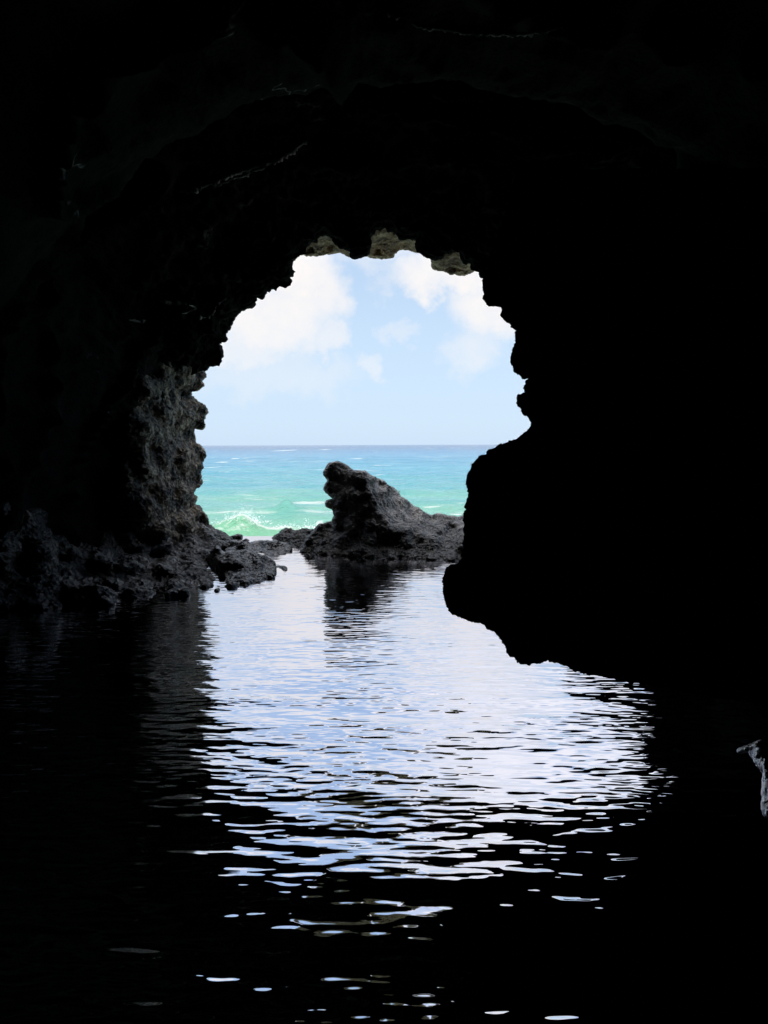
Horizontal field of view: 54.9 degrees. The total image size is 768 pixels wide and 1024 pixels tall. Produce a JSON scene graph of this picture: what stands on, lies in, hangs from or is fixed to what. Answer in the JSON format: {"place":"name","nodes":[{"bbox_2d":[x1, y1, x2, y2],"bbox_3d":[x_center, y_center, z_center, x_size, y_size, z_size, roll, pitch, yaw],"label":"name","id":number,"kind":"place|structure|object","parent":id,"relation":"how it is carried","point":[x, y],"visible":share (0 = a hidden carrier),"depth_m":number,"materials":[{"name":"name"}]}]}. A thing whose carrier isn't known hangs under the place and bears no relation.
{"place":"outdoors","nodes":[
{"label":"outdoors","id":0,"kind":"place"},
{"bbox_2d":[194,445,496,535],"bbox_3d":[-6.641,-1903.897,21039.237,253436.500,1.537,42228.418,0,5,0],"label":"sea","id":1,"kind":"structure","parent":0,"point":[282,485],"depth_m":88.73,"materials":[{"name":"liquid"}]},
{"bbox_2d":[213,505,314,528],"bbox_3d":[-5.188,0.172,33.026,7.630,1.600,3.640,2,6,24],"label":"sea spray","id":2,"kind":"object","parent":1,"relation":"on","point":[259,519],"visible":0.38,"depth_m":33.21,"materials":[{"name":"white liquid"}]},
{"bbox_2d":[192,250,530,445],"label":"sky","id":3,"kind":"structure","parent":0,"point":[398,350],"materials":[{"name":"blue"}]},
{"bbox_2d":[0,536,767,1023],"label":"pool water","id":4,"kind":"structure","parent":0,"point":[308,788],"depth_m":3.15,"materials":[{"name":"black liquid"}]},
{"bbox_2d":[0,501,232,612],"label":"rock ledge","id":5,"kind":"object","parent":4,"relation":"in","point":[42,567],"visible":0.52,"depth_m":8.16,"materials":[{"name":"stone"}]},
{"bbox_2d":[117,361,227,546],"bbox_3d":[-3.581,-0.807,10.922,1.964,3.314,3.757,0,5,0],"label":"rock pillar","id":6,"kind":"object","parent":5,"relation":"on","point":[163,457],"visible":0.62,"depth_m":10.08,"materials":[{"name":"stone"}]},
{"bbox_2d":[207,545,276,591],"bbox_3d":[-1.795,0.801,9.433,0.995,0.564,2.502,-1,5,-13],"label":"boulder","id":7,"kind":"object","parent":4,"relation":"in","point":[242,567],"visible":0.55,"depth_m":9.31,"materials":[{"name":"grey stone"}]},
{"bbox_2d":[275,565,286,570],"bbox_3d":[-1.396,0.781,9.822,0.254,0.188,0.755,-1,5,-9],"label":"boulder","id":8,"kind":"object","parent":4,"relation":"in","point":[282,567],"visible":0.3,"depth_m":9.62,"materials":[{"name":"grey stone"}]},
{"bbox_2d":[300,461,463,560],"bbox_3d":[0.341,0.102,12.066,3.917,1.887,3.938,0,5,0],"label":"rock outcrop","id":9,"kind":"object","parent":4,"relation":"in","point":[373,517],"visible":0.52,"depth_m":10.96,"materials":[{"name":"grey stone"}]},
{"bbox_2d":[0,0,767,547],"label":"cave","id":10,"kind":"structure","parent":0,"point":[122,122],"depth_m":7.41},
{"bbox_2d":[129,319,146,323],"bbox_3d":[-3.108,-2.402,9.280,0.059,0.076,0.365,2,5,18],"label":"rock rib","id":11,"kind":"object","parent":10,"relation":"on","point":[141,321],"visible":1,"depth_m":9.36,"materials":[{"name":"black stone"}]},
{"bbox_2d":[158,300,196,313],"bbox_3d":[-2.632,-2.637,9.524,0.220,0.148,0.536,3,6,32],"label":"rock rib","id":12,"kind":"object","parent":10,"relation":"on","point":[168,302],"visible":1,"depth_m":9.45,"materials":[{"name":"black stone"}]},
{"bbox_2d":[196,298,226,319],"bbox_3d":[-2.315,-2.715,9.917,0.438,0.285,0.199,0,5,0],"label":"rock rib","id":13,"kind":"object","parent":10,"relation":"attached to","point":[199,317],"visible":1,"depth_m":9.88,"materials":[{"name":"black stone"}]},
{"bbox_2d":[176,139,308,194],"bbox_3d":[-1.544,-3.760,8.095,1.481,0.534,0.198,0,5,5],"label":"rock rib","id":14,"kind":"object","parent":10,"relation":"attached to","point":[225,177],"visible":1,"depth_m":8.10,"materials":[{"name":"black stone"}]},
{"bbox_2d":[213,164,271,187],"bbox_3d":[-1.579,-3.717,8.148,0.697,0.243,0.126,1,5,9],"label":"rock rib","id":15,"kind":"object","parent":10,"relation":"attached to","point":[247,174],"visible":1,"depth_m":8.14,"materials":[{"name":"black stone"}]},
{"bbox_2d":[304,235,349,256],"bbox_3d":[-0.788,-4.036,10.781,0.968,0.804,2.013,0,5,0],"label":"hanging rock","id":16,"kind":"object","parent":10,"relation":"hanging from","point":[324,245],"visible":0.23,"depth_m":11.09,"materials":[{"name":"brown stone"}]},
{"bbox_2d":[367,228,416,259],"bbox_3d":[0.141,-4.143,10.766,0.922,0.807,2.119,0,5,0],"label":"hanging rock","id":17,"kind":"object","parent":10,"relation":"hanging from","point":[385,244],"visible":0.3,"depth_m":11.04,"materials":[{"name":"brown stone"}]},
{"bbox_2d":[430,251,473,275],"bbox_3d":[0.999,-3.787,10.789,0.685,0.693,1.982,0,5,6],"label":"hanging rock","id":18,"kind":"object","parent":10,"relation":"hanging from","point":[451,263],"visible":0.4,"depth_m":10.78,"materials":[{"name":"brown stone"}]},
{"bbox_2d":[412,24,563,37],"bbox_3d":[0.747,-3.507,5.408,1.095,0.182,0.194,1,5,10],"label":"rock rib","id":19,"kind":"object","parent":10,"relation":"on","point":[512,35],"visible":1,"depth_m":5.43,"materials":[{"name":"black stone"}]},
{"bbox_2d":[442,165,767,705],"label":"rock buttress","id":20,"kind":"object","parent":10,"relation":"attached to","point":[615,518],"visible":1,"depth_m":3.06,"materials":[{"name":"black stone"}]},
{"bbox_2d":[737,739,767,819],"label":"rock shard","id":21,"kind":"object","parent":10,"relation":"attached to","point":[755,750],"visible":1,"depth_m":1.10,"materials":[{"name":"grey stone"}]},
{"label":"reef shelf","id":22,"kind":"structure","parent":0,"visible":0},
{"bbox_2d":[231,534,242,537],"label":"boulder","id":23,"kind":"object","parent":22,"relation":"on","point":[237,536],"visible":0.41,"depth_m":12.84,"materials":[{"name":"grey stone"}]},
{"bbox_2d":[224,539,292,554],"bbox_3d":[-1.999,0.660,11.448,1.214,0.469,1.436,0,5,0],"label":"boulder","id":24,"kind":"object","parent":22,"relation":"on","point":[271,547],"visible":0.38,"depth_m":11.26,"materials":[{"name":"grey stone"}]},
{"bbox_2d":[272,528,313,549],"bbox_3d":[-1.579,0.572,12.387,0.934,0.524,2.128,0,5,0],"label":"boulder","id":25,"kind":"object","parent":22,"relation":"on","point":[292,537],"visible":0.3,"depth_m":12.34,"materials":[{"name":"grey stone"}]}
]}

